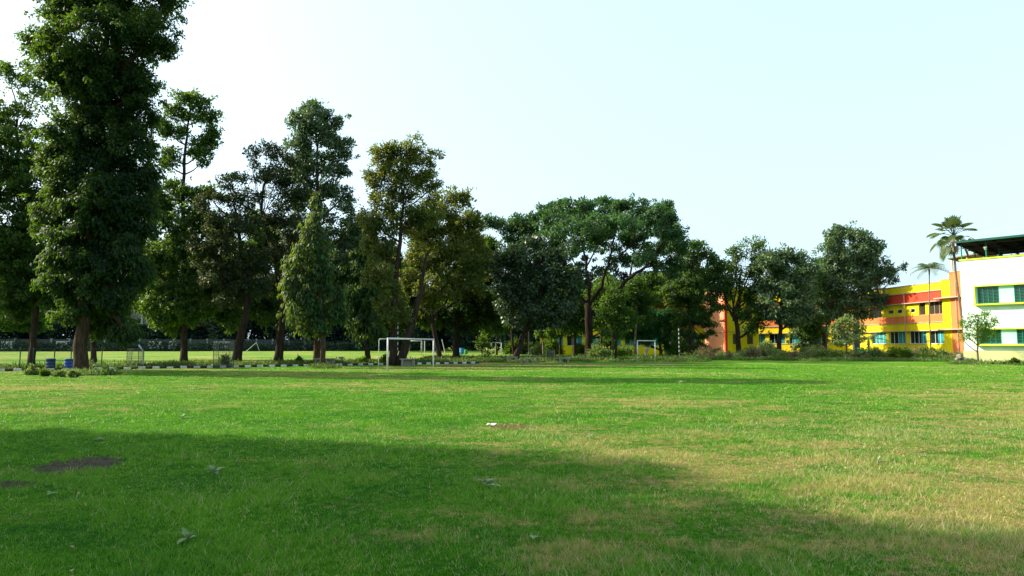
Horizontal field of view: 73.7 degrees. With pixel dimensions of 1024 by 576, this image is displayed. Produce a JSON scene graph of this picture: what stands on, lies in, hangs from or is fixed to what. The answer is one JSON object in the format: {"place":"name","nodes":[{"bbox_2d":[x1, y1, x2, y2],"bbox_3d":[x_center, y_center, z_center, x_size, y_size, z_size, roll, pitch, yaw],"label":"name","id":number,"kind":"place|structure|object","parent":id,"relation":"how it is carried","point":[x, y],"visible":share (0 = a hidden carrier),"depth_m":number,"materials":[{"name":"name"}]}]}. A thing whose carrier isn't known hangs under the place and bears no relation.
{"place":"outdoors","nodes":[
{"label":"outdoors","id":0,"kind":"place"},
{"bbox_2d":[127,303,151,325],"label":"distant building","id":1,"kind":"structure","parent":0,"point":[140,317],"depth_m":223.25,"materials":[{"name":"grey glass"}]},
{"bbox_2d":[0,347,1023,575],"bbox_3d":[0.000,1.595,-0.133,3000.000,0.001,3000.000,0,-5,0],"label":"ground","id":2,"kind":"structure","parent":0,"point":[149,356],"depth_m":9.02,"materials":[{"name":"green plant"}]},
{"bbox_2d":[0,249,53,359],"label":"shaded tree","id":3,"kind":"object","parent":2,"relation":"on","point":[24,327],"visible":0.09,"depth_m":71.29,"materials":[{"name":"green plant"}]},
{"bbox_2d":[21,363,39,374],"bbox_3d":[-25.609,4.345,36.490,0.990,0.722,0.839,0,-5,0],"label":"bush","id":4,"kind":"object","parent":2,"relation":"on","point":[31,369],"visible":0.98,"depth_m":36.38,"materials":[{"name":"green plant"}]},
{"bbox_2d":[0,57,65,368],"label":"spreading tree","id":5,"kind":"object","parent":2,"relation":"on","point":[19,300],"visible":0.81,"depth_m":44.67,"materials":[{"name":"green plant"}]},
{"bbox_2d":[38,367,52,375],"bbox_3d":[-23.909,4.338,35.032,0.659,0.576,0.710,-2,-5,21],"label":"bush","id":6,"kind":"object","parent":2,"relation":"on","point":[44,372],"visible":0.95,"depth_m":34.89,"materials":[{"name":"green plant"}]},
{"bbox_2d":[46,358,55,369],"bbox_3d":[-29.649,4.894,43.874,0.552,0.748,0.552,-5,-7,45],"label":"plastic drum","id":7,"kind":"object","parent":2,"relation":"on","point":[50,362],"visible":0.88,"depth_m":43.69,"materials":[{"name":"plastic"}]},
{"bbox_2d":[0,348,102,367],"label":"chain link fence","id":8,"kind":"object","parent":2,"relation":"on","point":[33,361],"visible":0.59,"depth_m":44.45,"materials":[{"name":"grey metal"}]},
{"bbox_2d":[50,369,68,376],"bbox_3d":[-22.645,4.284,34.243,1.120,0.479,0.647,0,-5,0],"label":"bush","id":9,"kind":"object","parent":2,"relation":"on","point":[61,373],"visible":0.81,"depth_m":34.14,"materials":[{"name":"green plant"}]},
{"bbox_2d":[64,359,72,367],"bbox_3d":[-29.230,5.025,45.072,0.574,0.686,0.574,-5,-7,45],"label":"plastic drum","id":10,"kind":"object","parent":2,"relation":"on","point":[68,363],"visible":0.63,"depth_m":44.85,"materials":[{"name":"plastic"}]},
{"bbox_2d":[65,368,80,377],"bbox_3d":[-21.623,4.207,33.649,0.707,0.530,0.803,4,-6,-39],"label":"bush","id":11,"kind":"object","parent":2,"relation":"on","point":[71,373],"visible":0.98,"depth_m":33.50,"materials":[{"name":"green plant"}]},
{"bbox_2d":[43,459,125,473],"bbox_3d":[-5.841,2.350,9.110,0.824,0.020,1.178,-2,-5,21],"label":"soil patch","id":12,"kind":"object","parent":2,"relation":"on","point":[93,463],"visible":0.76,"depth_m":9.12,"materials":[{"name":"brown soil"}]},
{"bbox_2d":[27,454,124,473],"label":"soil clods","id":13,"kind":"object","parent":12,"relation":"on","point":[54,464],"visible":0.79,"depth_m":9.08,"materials":[{"name":"brown soil"}]},
{"bbox_2d":[12,0,194,369],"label":"tall tree","id":14,"kind":"object","parent":2,"relation":"on","point":[94,152],"visible":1,"depth_m":38.27,"materials":[{"name":"green plant"}]},
{"bbox_2d":[90,280,141,362],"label":"young tree","id":15,"kind":"object","parent":2,"relation":"on","point":[93,356],"visible":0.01,"depth_m":49.82,"materials":[{"name":"green plant"}]},
{"bbox_2d":[126,348,143,366],"bbox_3d":[-26.341,4.933,47.709,0.831,1.408,0.677,0,-5,0],"label":"tree guard","id":16,"kind":"object","parent":2,"relation":"on","point":[138,356],"visible":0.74,"depth_m":47.59,"materials":[{"name":"grey metal"}]},
{"bbox_2d":[130,240,180,339],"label":"shaded tree","id":17,"kind":"object","parent":2,"relation":"on","point":[174,329],"visible":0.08,"depth_m":74.39,"materials":[{"name":"green plant"}]},
{"bbox_2d":[126,86,230,360],"bbox_3d":[-27.584,-5.414,57.686,8.984,23.905,5.168,0,-5,0],"label":"slender tree","id":18,"kind":"object","parent":2,"relation":"on","point":[185,289],"visible":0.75,"depth_m":57.20,"materials":[{"name":"green plant"}]},
{"bbox_2d":[177,527,194,543],"bbox_3d":[-2.649,2.013,5.582,0.127,0.100,0.206,1,-5,-11],"label":"weed","id":19,"kind":"object","parent":2,"relation":"on","point":[186,534],"visible":1,"depth_m":5.58,"materials":[{"name":"green plant"}]},
{"bbox_2d":[179,218,242,359],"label":"shaded tree","id":20,"kind":"object","parent":2,"relation":"on","point":[227,317],"visible":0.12,"depth_m":74.68,"materials":[{"name":"green plant"}]},
{"bbox_2d":[206,465,224,474],"bbox_3d":[-3.713,2.264,8.519,0.195,0.087,0.228,0,-5,0],"label":"weed","id":21,"kind":"object","parent":2,"relation":"on","point":[213,468],"visible":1,"depth_m":8.53,"materials":[{"name":"green plant"}]},
{"bbox_2d":[0,338,432,350],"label":"boundary wall","id":22,"kind":"structure","parent":2,"relation":"on","point":[261,341],"depth_m":182.83,"materials":[{"name":"concrete"}]},
{"bbox_2d":[213,341,234,367],"bbox_3d":[-19.863,4.633,47.049,1.096,1.896,0.889,0,-5,0],"label":"tree guard","id":23,"kind":"object","parent":2,"relation":"on","point":[223,364],"visible":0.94,"depth_m":46.88,"materials":[{"name":"grey metal"}]},
{"bbox_2d":[219,352,232,365],"bbox_3d":[-20.945,5.258,49.860,1.158,1.296,0.978,0,-5,0],"label":"bush","id":24,"kind":"object","parent":2,"relation":"on","point":[223,357],"visible":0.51,"depth_m":49.70,"materials":[{"name":"green plant"}]},
{"bbox_2d":[184,169,274,360],"bbox_3d":[-22.792,-1.751,55.254,7.249,16.271,4.995,0,-5,0],"label":"bent tree","id":25,"kind":"object","parent":2,"relation":"on","point":[226,277],"visible":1,"depth_m":55.07,"materials":[{"name":"green plant"}]},
{"bbox_2d":[0,362,478,371],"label":"kerb","id":26,"kind":"structure","parent":2,"relation":"on","point":[157,367],"depth_m":48.63,"materials":[{"name":"black paint"}]},
{"bbox_2d":[229,208,292,341],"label":"shaded tree","id":27,"kind":"object","parent":2,"relation":"on","point":[266,313],"visible":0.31,"depth_m":71.22,"materials":[{"name":"green plant"}]},
{"bbox_2d":[223,138,315,360],"bbox_3d":[-20.628,-3.144,57.479,8.286,19.382,4.049,0,-5,0],"label":"forked tree","id":28,"kind":"object","parent":2,"relation":"on","point":[278,219],"visible":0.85,"depth_m":57.42,"materials":[{"name":"green plant"}]},
{"bbox_2d":[271,267,334,330],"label":"shaded tree","id":29,"kind":"object","parent":2,"relation":"on","point":[274,289],"visible":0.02,"depth_m":74.25,"materials":[{"name":"green plant"}]},
{"bbox_2d":[277,191,349,363],"bbox_3d":[-14.236,-0.584,49.046,5.220,12.837,3.196,1,-5,-13],"label":"weeping tree","id":30,"kind":"object","parent":2,"relation":"on","point":[314,313],"visible":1,"depth_m":48.46,"materials":[{"name":"green plant"}]},
{"bbox_2d":[273,97,379,360],"bbox_3d":[-16.799,-5.378,61.960,10.323,24.534,6.022,0,-5,0],"label":"tall tree","id":31,"kind":"object","parent":2,"relation":"on","point":[321,128],"visible":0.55,"depth_m":61.84,"materials":[{"name":"green plant"}]},
{"bbox_2d":[324,217,361,328],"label":"shaded tree","id":32,"kind":"object","parent":2,"relation":"on","point":[346,261],"visible":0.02,"depth_m":78.23,"materials":[{"name":"green plant"}]},
{"bbox_2d":[338,242,388,360],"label":"weeping tree","id":33,"kind":"object","parent":2,"relation":"on","point":[366,331],"visible":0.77,"depth_m":58.70,"materials":[{"name":"green plant"}]},
{"bbox_2d":[0,257,743,351],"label":"woods","id":34,"kind":"object","parent":2,"relation":"on","point":[338,331],"visible":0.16,"depth_m":176.27,"materials":[{"name":"green plant"}]},
{"bbox_2d":[350,237,410,341],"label":"shaded tree","id":35,"kind":"object","parent":2,"relation":"on","point":[403,325],"visible":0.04,"depth_m":78.24,"materials":[{"name":"green plant"}]},
{"bbox_2d":[374,352,388,362],"bbox_3d":[-10.450,5.749,55.823,1.458,1.171,1.242,0,-5,0],"label":"bush","id":36,"kind":"object","parent":2,"relation":"on","point":[383,359],"visible":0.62,"depth_m":55.60,"materials":[{"name":"green plant"}]},
{"bbox_2d":[351,131,446,365],"bbox_3d":[-8.871,-3.302,53.741,7.447,19.078,4.678,0,-5,0],"label":"broad tree","id":37,"kind":"object","parent":2,"relation":"on","point":[406,155],"visible":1,"depth_m":53.70,"materials":[{"name":"green plant"}]},
{"bbox_2d":[378,338,433,370],"bbox_3d":[-6.681,4.416,45.690,0.693,2.102,7.338,-2,-5,21],"label":"goal frame","id":38,"kind":"object","parent":2,"relation":"on","point":[403,339],"visible":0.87,"depth_m":43.90,"materials":[{"name":"white metal"}]},
{"bbox_2d":[400,359,415,365],"bbox_3d":[-7.951,5.707,52.215,1.231,0.614,0.440,0,-5,-2],"label":"stone bench","id":39,"kind":"object","parent":2,"relation":"on","point":[407,362],"visible":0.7,"depth_m":52.11,"materials":[{"name":"concrete"}]},
{"bbox_2d":[387,238,452,331],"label":"shaded tree","id":40,"kind":"object","parent":2,"relation":"on","point":[423,323],"visible":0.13,"depth_m":82.01,"materials":[{"name":"green plant"}]},
{"bbox_2d":[393,184,493,357],"bbox_3d":[-6.620,-1.430,63.587,9.924,17.050,5.910,0,-5,0],"label":"broad tree","id":41,"kind":"object","parent":2,"relation":"on","point":[456,224],"visible":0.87,"depth_m":63.47,"materials":[{"name":"green plant"}]},
{"bbox_2d":[427,230,502,356],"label":"dark tree","id":42,"kind":"object","parent":2,"relation":"on","point":[474,306],"visible":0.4,"depth_m":71.40,"materials":[{"name":"green plant"}]},
{"bbox_2d":[438,364,491,366],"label":"bare soil","id":43,"kind":"structure","parent":2,"relation":"on","point":[453,365],"depth_m":53.20,"materials":[{"name":"soil"}]},
{"bbox_2d":[439,228,509,334],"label":"shaded tree","id":44,"kind":"object","parent":2,"relation":"on","point":[498,327],"visible":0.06,"depth_m":81.73,"materials":[{"name":"green plant"}]},
{"bbox_2d":[473,334,490,357],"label":"sapling","id":45,"kind":"object","parent":2,"relation":"on","point":[482,339],"visible":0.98,"depth_m":64.51,"materials":[{"name":"green plant"}]},
{"bbox_2d":[478,333,495,357],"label":"sapling","id":46,"kind":"object","parent":2,"relation":"on","point":[489,337],"visible":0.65,"depth_m":68.46,"materials":[{"name":"green plant"}]},
{"bbox_2d":[479,298,519,354],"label":"slim tree","id":47,"kind":"object","parent":2,"relation":"on","point":[499,333],"visible":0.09,"depth_m":109.49,"materials":[{"name":"green plant"}]},
{"bbox_2d":[0,352,1023,375],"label":"undergrowth","id":48,"kind":"object","parent":2,"relation":"on","point":[480,359],"visible":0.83,"depth_m":62.12,"materials":[{"name":"green plant"}]},
{"bbox_2d":[3,376,1020,575],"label":"fallen leaves","id":49,"kind":"object","parent":2,"relation":"on","point":[652,531],"visible":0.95,"depth_m":7.15,"materials":[{"name":"brown plant"}]},
{"bbox_2d":[489,423,541,429],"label":"leaf litter","id":50,"kind":"object","parent":2,"relation":"on","point":[508,425],"visible":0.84,"depth_m":13.22,"materials":[{"name":"brown plant"}]},
{"bbox_2d":[499,336,535,353],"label":"bush","id":51,"kind":"object","parent":2,"relation":"on","point":[508,349],"visible":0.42,"depth_m":117.15,"materials":[{"name":"green plant"}]},
{"bbox_2d":[481,231,586,360],"bbox_3d":[2.145,0.841,64.452,10.180,12.792,6.356,0,-5,0],"label":"glossy tree","id":52,"kind":"object","parent":2,"relation":"on","point":[512,258],"visible":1,"depth_m":64.39,"materials":[{"name":"green plant"}]},
{"bbox_2d":[526,340,545,354],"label":"bush","id":53,"kind":"object","parent":2,"relation":"on","point":[536,349],"visible":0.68,"depth_m":109.15,"materials":[{"name":"green plant"}]},
{"bbox_2d":[533,321,555,354],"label":"slim tree","id":54,"kind":"object","parent":2,"relation":"on","point":[540,334],"visible":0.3,"depth_m":96.70,"materials":[{"name":"green plant"}]},
{"bbox_2d":[541,338,566,354],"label":"bush","id":55,"kind":"object","parent":2,"relation":"on","point":[552,345],"visible":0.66,"depth_m":102.42,"materials":[{"name":"green plant"}]},
{"bbox_2d":[543,319,572,354],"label":"slim tree","id":56,"kind":"object","parent":2,"relation":"on","point":[553,334],"visible":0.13,"depth_m":91.25,"materials":[{"name":"green plant"}]},
{"bbox_2d":[550,266,592,354],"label":"shaded tree","id":57,"kind":"object","parent":2,"relation":"on","point":[576,334],"visible":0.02,"depth_m":91.35,"materials":[{"name":"green plant"}]},
{"bbox_2d":[555,294,596,354],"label":"slim tree","id":58,"kind":"object","parent":2,"relation":"on","point":[574,324],"visible":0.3,"depth_m":81.97,"materials":[{"name":"green plant"}]},
{"bbox_2d":[572,342,584,354],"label":"bush","id":59,"kind":"object","parent":2,"relation":"on","point":[580,348],"visible":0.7,"depth_m":109.28,"materials":[{"name":"green plant"}]},
{"bbox_2d":[481,192,699,356],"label":"umbrella tree","id":60,"kind":"object","parent":2,"relation":"on","point":[597,228],"visible":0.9,"depth_m":74.94,"materials":[{"name":"green plant"}]},
{"bbox_2d":[493,363,689,366],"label":"worn track","id":61,"kind":"structure","parent":2,"relation":"on","point":[536,365],"depth_m":56.03,"materials":[{"name":"soil"}]},
{"bbox_2d":[585,342,611,356],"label":"bush","id":62,"kind":"object","parent":2,"relation":"on","point":[600,352],"visible":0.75,"depth_m":72.76,"materials":[{"name":"green plant"}]},
{"bbox_2d":[580,281,623,346],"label":"slim tree","id":63,"kind":"object","parent":2,"relation":"on","point":[595,303],"visible":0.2,"depth_m":86.66,"materials":[{"name":"green plant"}]},
{"bbox_2d":[593,336,617,354],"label":"bush","id":64,"kind":"object","parent":2,"relation":"on","point":[606,343],"visible":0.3,"depth_m":102.22,"materials":[{"name":"green plant"}]},
{"bbox_2d":[583,270,629,346],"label":"shaded tree","id":65,"kind":"object","parent":2,"relation":"on","point":[605,279],"visible":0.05,"depth_m":96.73,"materials":[{"name":"green plant"}]},
{"bbox_2d":[593,277,623,354],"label":"slim tree","id":66,"kind":"object","parent":2,"relation":"on","point":[616,283],"visible":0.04,"depth_m":91.78,"materials":[{"name":"green plant"}]},
{"bbox_2d":[593,285,645,360],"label":"young tree","id":67,"kind":"object","parent":2,"relation":"on","point":[611,301],"visible":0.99,"depth_m":68.59,"materials":[{"name":"green plant"}]},
{"bbox_2d":[540,304,704,354],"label":"school building","id":68,"kind":"structure","parent":2,"relation":"on","point":[566,341],"depth_m":108.96,"materials":[{"name":"yellow paint"}]},
{"bbox_2d":[567,336,581,345],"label":"window","id":69,"kind":"structure","parent":68,"relation":"in","point":[579,339],"depth_m":110.77,"materials":[{"name":"teal glass"}]},
{"bbox_2d":[611,344,635,356],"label":"bush","id":70,"kind":"object","parent":2,"relation":"on","point":[623,351],"visible":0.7,"depth_m":74.45,"materials":[{"name":"green plant"}]},
{"bbox_2d":[616,276,661,354],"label":"slim tree","id":71,"kind":"object","parent":2,"relation":"on","point":[638,298],"visible":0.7,"depth_m":86.71,"materials":[{"name":"green plant"}]},
{"bbox_2d":[631,271,668,354],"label":"shaded tree","id":72,"kind":"object","parent":2,"relation":"on","point":[653,280],"visible":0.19,"depth_m":96.40,"materials":[{"name":"green plant"}]},
{"bbox_2d":[618,307,682,354],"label":"fern leaved tree","id":73,"kind":"object","parent":2,"relation":"on","point":[664,324],"visible":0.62,"depth_m":90.72,"materials":[{"name":"green plant"}]},
{"bbox_2d":[649,272,684,352],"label":"slim tree","id":74,"kind":"object","parent":2,"relation":"on","point":[664,304],"visible":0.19,"depth_m":102.99,"materials":[{"name":"green plant"}]},
{"bbox_2d":[664,338,688,355],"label":"bush","id":75,"kind":"object","parent":2,"relation":"on","point":[682,350],"visible":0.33,"depth_m":102.12,"materials":[{"name":"green plant"}]},
{"bbox_2d":[656,238,732,354],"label":"pine like tree","id":76,"kind":"object","parent":2,"relation":"on","point":[691,299],"visible":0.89,"depth_m":86.68,"materials":[{"name":"green plant"}]},
{"bbox_2d":[710,234,777,351],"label":"forked tree","id":77,"kind":"object","parent":2,"relation":"on","point":[744,315],"visible":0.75,"depth_m":86.96,"materials":[{"name":"green plant"}]},
{"bbox_2d":[757,340,774,348],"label":"bush","id":78,"kind":"object","parent":2,"relation":"on","point":[767,343],"visible":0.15,"depth_m":88.60,"materials":[{"name":"green plant"}]},
{"bbox_2d":[747,242,822,349],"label":"round tree","id":79,"kind":"object","parent":2,"relation":"on","point":[792,297],"visible":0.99,"depth_m":84.26,"materials":[{"name":"green plant"}]},
{"bbox_2d":[784,264,829,349],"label":"shaded tree","id":80,"kind":"object","parent":2,"relation":"on","point":[816,328],"visible":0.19,"depth_m":88.59,"materials":[{"name":"green plant"}]},
{"bbox_2d":[681,344,963,358],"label":"hedge","id":81,"kind":"object","parent":2,"relation":"on","point":[772,351],"visible":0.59,"depth_m":76.59,"materials":[{"name":"green plant"}]},
{"bbox_2d":[784,220,909,350],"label":"round tree","id":82,"kind":"object","parent":2,"relation":"on","point":[861,271],"visible":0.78,"depth_m":91.00,"materials":[{"name":"green plant"}]},
{"bbox_2d":[827,314,868,351],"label":"tree","id":83,"kind":"object","parent":2,"relation":"on","point":[838,328],"visible":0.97,"depth_m":78.27,"materials":[{"name":"green plant"}]},
{"bbox_2d":[847,347,877,357],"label":"bush","id":84,"kind":"object","parent":2,"relation":"on","point":[864,351],"visible":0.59,"depth_m":74.17,"materials":[{"name":"green plant"}]},
{"bbox_2d":[854,333,889,349],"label":"young palm","id":85,"kind":"object","parent":2,"relation":"on","point":[867,338],"visible":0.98,"depth_m":74.76,"materials":[{"name":"green plant"}]},
{"bbox_2d":[884,345,913,358],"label":"bush","id":86,"kind":"object","parent":2,"relation":"on","point":[899,352],"visible":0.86,"depth_m":72.66,"materials":[{"name":"green plant"}]},
{"bbox_2d":[910,262,951,349],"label":"feather palm","id":87,"kind":"object","parent":2,"relation":"on","point":[929,266],"visible":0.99,"depth_m":77.03,"materials":[{"name":"green plant"}]},
{"bbox_2d":[926,215,977,347],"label":"fan palm","id":88,"kind":"object","parent":2,"relation":"on","point":[953,222],"visible":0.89,"depth_m":69.29,"materials":[{"name":"green plant"}]},
{"bbox_2d":[957,310,1001,360],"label":"tree","id":89,"kind":"object","parent":2,"relation":"on","point":[980,327],"visible":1,"depth_m":60.96,"materials":[{"name":"green plant"}]},
{"bbox_2d":[953,234,1023,361],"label":"white building","id":90,"kind":"structure","parent":2,"relation":"on","point":[994,285],"depth_m":64.15,"materials":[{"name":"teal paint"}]},
{"bbox_2d":[977,286,998,303],"bbox_3d":[45.076,0.660,64.598,0.118,1.625,1.711,4,-6,-40],"label":"window","id":91,"kind":"structure","parent":90,"relation":"in","point":[988,294],"depth_m":64.61,"materials":[{"name":"green glass"}]},
{"bbox_2d":[980,329,1001,343],"bbox_3d":[45.076,4.591,64.270,0.118,1.360,1.711,4,-6,-40],"label":"window","id":92,"kind":"structure","parent":90,"relation":"in","point":[997,340],"depth_m":63.94,"materials":[{"name":"green glass"}]},
{"bbox_2d":[1014,284,1023,301],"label":"window","id":93,"kind":"structure","parent":90,"relation":"in","point":[1018,289],"depth_m":62.75,"materials":[{"name":"green glass"}]},
{"bbox_2d":[1016,329,1023,343],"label":"window","id":94,"kind":"structure","parent":90,"relation":"in","point":[1020,332],"depth_m":62.51,"materials":[{"name":"green glass"}]},
{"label":"soil patch","id":95,"kind":"structure","parent":2,"relation":"on","visible":0},
{"bbox_2d":[0,480,36,489],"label":"soil clods","id":96,"kind":"object","parent":95,"relation":"on","point":[19,482],"visible":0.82,"depth_m":7.77,"materials":[{"name":"brown soil"}]},
{"bbox_2d":[0,0,1023,339],"label":"sky","id":97,"kind":"structure","parent":0,"point":[783,121],"materials":[{"name":"white"}]},
{"bbox_2d":[703,286,758,352],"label":"school building","id":98,"kind":"structure","parent":0,"point":[724,340],"depth_m":99.42,"materials":[{"name":"yellow paint"}]},
{"bbox_2d":[758,296,859,352],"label":"school building","id":99,"kind":"structure","parent":0,"point":[772,327],"depth_m":103.88,"materials":[{"name":"yellow paint"}]},
{"bbox_2d":[769,334,784,343],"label":"window","id":100,"kind":"structure","parent":99,"relation":"in","point":[772,337],"depth_m":104.90,"materials":[{"name":"teal glass"}]},
{"bbox_2d":[859,254,997,354],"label":"school building","id":101,"kind":"structure","parent":0,"point":[902,320],"depth_m":85.48,"materials":[{"name":"yellow paint"}]},
{"bbox_2d":[870,308,881,317],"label":"window","id":102,"kind":"structure","parent":101,"relation":"in","point":[878,312],"depth_m":94.13,"materials":[{"name":"grey glass"}]},
{"bbox_2d":[872,332,885,343],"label":"window","id":103,"kind":"structure","parent":101,"relation":"in","point":[882,334],"depth_m":93.21,"materials":[{"name":"teal glass"}]},
{"bbox_2d":[890,332,905,343],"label":"window","id":104,"kind":"structure","parent":101,"relation":"in","point":[895,337],"depth_m":89.99,"materials":[{"name":"teal glass"}]},
{"bbox_2d":[910,331,926,343],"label":"window","id":105,"kind":"structure","parent":101,"relation":"in","point":[916,337],"depth_m":86.06,"materials":[{"name":"teal glass"}]},
{"bbox_2d":[919,303,925,314],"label":"window","id":106,"kind":"structure","parent":101,"relation":"in","point":[922,305],"depth_m":85.39,"materials":[{"name":"brown glass"}]},
{"bbox_2d":[930,301,942,314],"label":"window","id":107,"kind":"structure","parent":101,"relation":"in","point":[935,307],"depth_m":83.01,"materials":[{"name":"brown glass"}]},
{"bbox_2d":[931,331,943,343],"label":"window","id":108,"kind":"structure","parent":101,"relation":"in","point":[937,337],"depth_m":82.78,"materials":[{"name":"teal glass"}]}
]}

